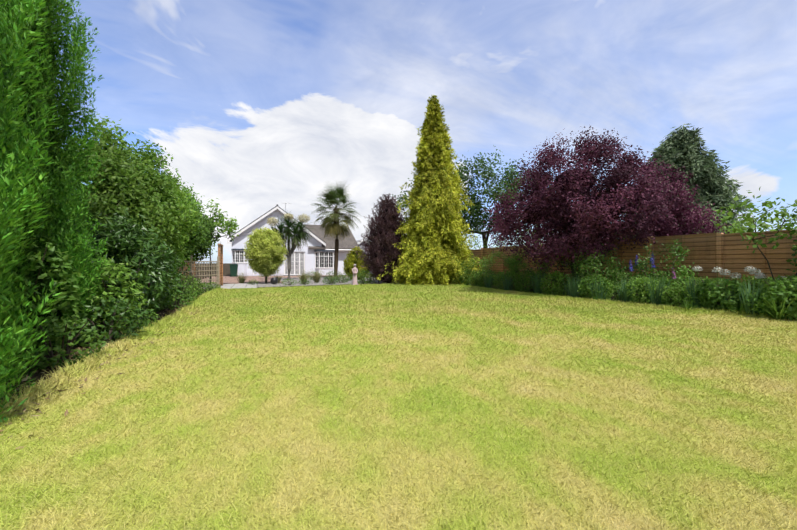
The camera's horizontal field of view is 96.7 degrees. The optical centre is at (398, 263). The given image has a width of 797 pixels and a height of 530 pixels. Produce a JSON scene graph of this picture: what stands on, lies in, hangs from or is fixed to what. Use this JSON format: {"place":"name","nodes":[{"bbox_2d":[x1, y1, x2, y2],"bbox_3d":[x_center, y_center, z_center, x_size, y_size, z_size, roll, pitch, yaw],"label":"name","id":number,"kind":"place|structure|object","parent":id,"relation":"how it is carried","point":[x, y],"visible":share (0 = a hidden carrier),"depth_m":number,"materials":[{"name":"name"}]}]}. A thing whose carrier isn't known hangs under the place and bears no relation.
{"place":"outdoors","nodes":[
{"label":"outdoors","id":0,"kind":"place"},
{"bbox_2d":[188,275,401,289],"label":"patio paving","id":1,"kind":"structure","parent":0,"point":[229,282],"depth_m":20.26,"materials":[{"name":"grey stone"}]},
{"bbox_2d":[218,243,222,285],"bbox_3d":[-8.630,0.116,17.177,0.120,2.070,1.500,0,0,-22],"label":"wooden post","id":2,"kind":"object","parent":1,"relation":"on","point":[221,262],"visible":0.73,"depth_m":17.51,"materials":[{"name":"brown wood"}]},
{"bbox_2d":[204,198,239,282],"bbox_3d":[-9.178,-1.115,17.799,2.178,4.544,2.170,0,0,20],"label":"tree","id":3,"kind":"object","parent":1,"relation":"on","point":[219,221],"visible":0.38,"depth_m":17.88,"materials":[{"name":"green plant"}]},
{"bbox_2d":[229,264,237,276],"bbox_3d":[-13.467,0.608,28.999,0.620,1.082,0.826,0,0,-22],"label":"wheelie bin","id":4,"kind":"object","parent":1,"relation":"on","point":[233,269],"visible":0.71,"depth_m":28.68,"materials":[{"name":"green plastic"}]},
{"bbox_2d":[242,225,288,283],"bbox_3d":[-7.360,-0.491,19.610,2.461,3.286,2.140,0,0,-22],"label":"round tree","id":5,"kind":"object","parent":1,"relation":"on","point":[265,256],"visible":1,"depth_m":19.24,"materials":[{"name":"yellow plant"}]},
{"bbox_2d":[270,277,277,283],"bbox_3d":[-6.696,0.951,19.077,0.400,0.360,0.400,0,0,-22],"label":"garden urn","id":6,"kind":"object","parent":1,"relation":"on","point":[273,280],"visible":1,"depth_m":18.94,"materials":[{"name":"black stone"}]},
{"bbox_2d":[267,211,314,279],"bbox_3d":[-7.514,-1.280,24.145,3.854,4.874,2.769,0,0,-22],"label":"cordyline palm","id":7,"kind":"object","parent":1,"relation":"on","point":[293,242],"visible":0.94,"depth_m":24.02,"materials":[{"name":"green plant"}]},
{"bbox_2d":[235,268,403,284],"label":"garden plants","id":8,"kind":"object","parent":1,"relation":"on","point":[303,277],"visible":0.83,"depth_m":19.80,"materials":[{"name":"green plant"}]},
{"bbox_2d":[310,181,360,277],"bbox_3d":[-4.739,-2.638,27.073,4.125,7.591,3.708,0,0,-22],"label":"palm tree","id":9,"kind":"object","parent":1,"relation":"on","point":[333,221],"visible":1,"depth_m":26.73,"materials":[{"name":"green plant"}]},
{"bbox_2d":[352,264,357,284],"bbox_3d":[-2.225,0.596,18.095,0.321,1.110,0.344,0,0,-22],"label":"garden statue","id":10,"kind":"object","parent":1,"relation":"on","point":[355,272],"visible":1,"depth_m":18.04,"materials":[{"name":"stone"}]},
{"bbox_2d":[343,246,368,278],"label":"shrub","id":11,"kind":"object","parent":1,"relation":"on","point":[352,257],"visible":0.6,"depth_m":24.04,"materials":[{"name":"green plant"}]},
{"bbox_2d":[355,194,407,283],"bbox_3d":[-0.636,-1.253,19.923,3.541,5.346,3.271,0,0,-22],"label":"dark bronze shrub","id":12,"kind":"object","parent":1,"relation":"on","point":[382,238],"visible":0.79,"depth_m":19.35,"materials":[{"name":"purple plant"}]},
{"bbox_2d":[1,263,706,403],"bbox_3d":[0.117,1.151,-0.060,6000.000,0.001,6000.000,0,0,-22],"label":"ground","id":13,"kind":"structure","parent":0,"point":[226,272],"depth_m":4.90,"materials":[{"name":"brown soil"}]},
{"bbox_2d":[0,0,63,422],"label":"leyland conifer","id":14,"kind":"object","parent":13,"relation":"on","point":[13,190],"visible":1,"depth_m":2.76,"materials":[{"name":"green plant"}]},
{"bbox_2d":[0,0,108,360],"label":"leyland conifer","id":15,"kind":"object","parent":13,"relation":"on","point":[58,204],"visible":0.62,"depth_m":4.80,"materials":[{"name":"green plant"}]},
{"bbox_2d":[0,232,219,378],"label":"border plants","id":16,"kind":"object","parent":13,"relation":"on","point":[120,316],"visible":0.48,"depth_m":4.83,"materials":[{"name":"green plant"}]},
{"bbox_2d":[60,208,189,320],"bbox_3d":[-5.441,0.120,6.535,2.725,2.183,3.579,0,0,-22],"label":"rhododendron shrub","id":17,"kind":"object","parent":13,"relation":"on","point":[121,234],"visible":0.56,"depth_m":6.30,"materials":[{"name":"green plant"}]},
{"bbox_2d":[56,110,203,267],"bbox_3d":[-6.888,-1.108,8.315,3.838,4.573,5.177,0,0,-22],"label":"tall shrub","id":18,"kind":"object","parent":13,"relation":"on","point":[150,196],"visible":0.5,"depth_m":7.64,"materials":[{"name":"green plant"}]},
{"bbox_2d":[129,141,211,268],"bbox_3d":[-8.056,-1.259,11.827,3.398,4.874,4.697,0,0,-22],"label":"tall shrub","id":19,"kind":"object","parent":13,"relation":"on","point":[191,242],"visible":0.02,"depth_m":11.57,"materials":[{"name":"green plant"}]},
{"bbox_2d":[178,262,194,278],"bbox_3d":[-3.167,0.211,17.221,16.582,1.880,40.640,0,0,-22],"label":"boundary fence","id":20,"kind":"object","parent":13,"relation":"on","point":[188,272],"visible":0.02,"depth_m":26.56,"materials":[{"name":"brown wood"}]},
{"bbox_2d":[177,255,219,289],"bbox_3d":[-7.711,0.426,12.662,0.396,1.450,5.487,0,0,-5],"label":"trellis fence","id":21,"kind":"object","parent":13,"relation":"on","point":[217,274],"visible":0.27,"depth_m":14.27,"materials":[{"name":"beige wood"}]},
{"bbox_2d":[180,202,218,275],"bbox_3d":[-10.137,-1.021,16.363,3.204,4.451,7.608,0,0,-22],"label":"tall shrub","id":22,"kind":"object","parent":13,"relation":"on","point":[204,247],"visible":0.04,"depth_m":16.50,"materials":[{"name":"green plant"}]},
{"bbox_2d":[227,202,357,275],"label":"house","id":23,"kind":"structure","parent":13,"relation":"on","point":[317,252],"depth_m":32.05,"materials":[{"name":"paint"}]},
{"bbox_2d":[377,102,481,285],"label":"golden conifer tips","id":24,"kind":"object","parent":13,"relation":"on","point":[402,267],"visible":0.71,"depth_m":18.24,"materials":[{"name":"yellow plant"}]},
{"bbox_2d":[394,95,477,285],"bbox_3d":[2.032,-3.683,19.153,4.605,11.133,4.023,0,0,-22],"label":"conifer tree","id":25,"kind":"object","parent":13,"relation":"on","point":[439,242],"visible":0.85,"depth_m":18.45,"materials":[{"name":"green plant"}]},
{"bbox_2d":[391,145,553,247],"bbox_3d":[6.616,-4.026,28.544,16.317,10.543,6.546,0,0,-2],"label":"green tree","id":26,"kind":"object","parent":13,"relation":"on","point":[476,210],"visible":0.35,"depth_m":27.45,"materials":[{"name":"green plant"}]},
{"bbox_2d":[455,247,551,286],"bbox_3d":[4.672,0.153,16.152,2.530,2.026,5.137,0,0,-22],"label":"shrub","id":27,"kind":"object","parent":13,"relation":"on","point":[484,265],"visible":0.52,"depth_m":15.79,"materials":[{"name":"green plant"}]},
{"bbox_2d":[503,244,630,298],"bbox_3d":[5.767,0.299,12.628,1.963,2.053,4.916,0,0,-28],"label":"shrub","id":28,"kind":"object","parent":13,"relation":"on","point":[580,264],"visible":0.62,"depth_m":11.73,"materials":[{"name":"green plant"}]},
{"bbox_2d":[482,125,731,277],"bbox_3d":[7.203,-1.859,13.075,7.799,6.022,6.094,0,0,-22],"label":"purple plum tree","id":29,"kind":"object","parent":13,"relation":"on","point":[574,207],"visible":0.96,"depth_m":11.88,"materials":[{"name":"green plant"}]},
{"bbox_2d":[452,251,796,320],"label":"border plants","id":30,"kind":"object","parent":13,"relation":"on","point":[777,298],"visible":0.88,"depth_m":9.09,"materials":[{"name":"green plant"}]},
{"bbox_2d":[467,210,796,249],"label":"hedge","id":31,"kind":"object","parent":13,"relation":"on","point":[720,229],"visible":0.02,"depth_m":13.41,"materials":[{"name":"green plant"}]},
{"bbox_2d":[470,229,796,292],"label":"garden fence","id":32,"kind":"object","parent":13,"relation":"on","point":[709,252],"visible":0.23,"depth_m":9.93,"materials":[{"name":"brown wood"}]},
{"bbox_2d":[581,239,698,284],"bbox_3d":[7.420,0.191,11.123,1.539,1.943,3.464,0,0,-22],"label":"shrub","id":33,"kind":"object","parent":13,"relation":"on","point":[639,267],"visible":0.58,"depth_m":10.21,"materials":[{"name":"green plant"}]},
{"bbox_2d":[616,123,756,236],"bbox_3d":[14.966,-2.627,19.152,5.543,9.757,6.352,0,0,-22],"label":"tree","id":34,"kind":"object","parent":13,"relation":"on","point":[680,148],"visible":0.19,"depth_m":18.16,"materials":[{"name":"green plant"}]},
{"bbox_2d":[714,186,796,280],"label":"tree","id":35,"kind":"object","parent":13,"relation":"on","point":[751,220],"visible":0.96,"depth_m":7.77,"materials":[{"name":"green plant"}]},
{"bbox_2d":[789,245,796,271],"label":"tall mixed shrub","id":36,"kind":"object","parent":13,"relation":"on","point":[793,255],"visible":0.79,"depth_m":7.70,"materials":[{"name":"green plant"}]},
{"bbox_2d":[357,239,373,273],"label":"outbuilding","id":37,"kind":"structure","parent":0,"point":[358,242],"depth_m":37.66,"materials":[{"name":"white paint"}]},
{"bbox_2d":[0,283,796,529],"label":"lawn","id":38,"kind":"structure","parent":0,"point":[490,441],"depth_m":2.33,"materials":[{"name":"green plant"}]},
{"bbox_2d":[0,293,749,448],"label":"leaf litter","id":39,"kind":"object","parent":38,"relation":"on","point":[81,385],"visible":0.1,"depth_m":3.62,"materials":[{"name":"plant"}]},
{"bbox_2d":[54,0,796,262],"label":"sky","id":40,"kind":"structure","parent":0,"point":[256,105],"materials":[{"name":"blue"}]}
]}

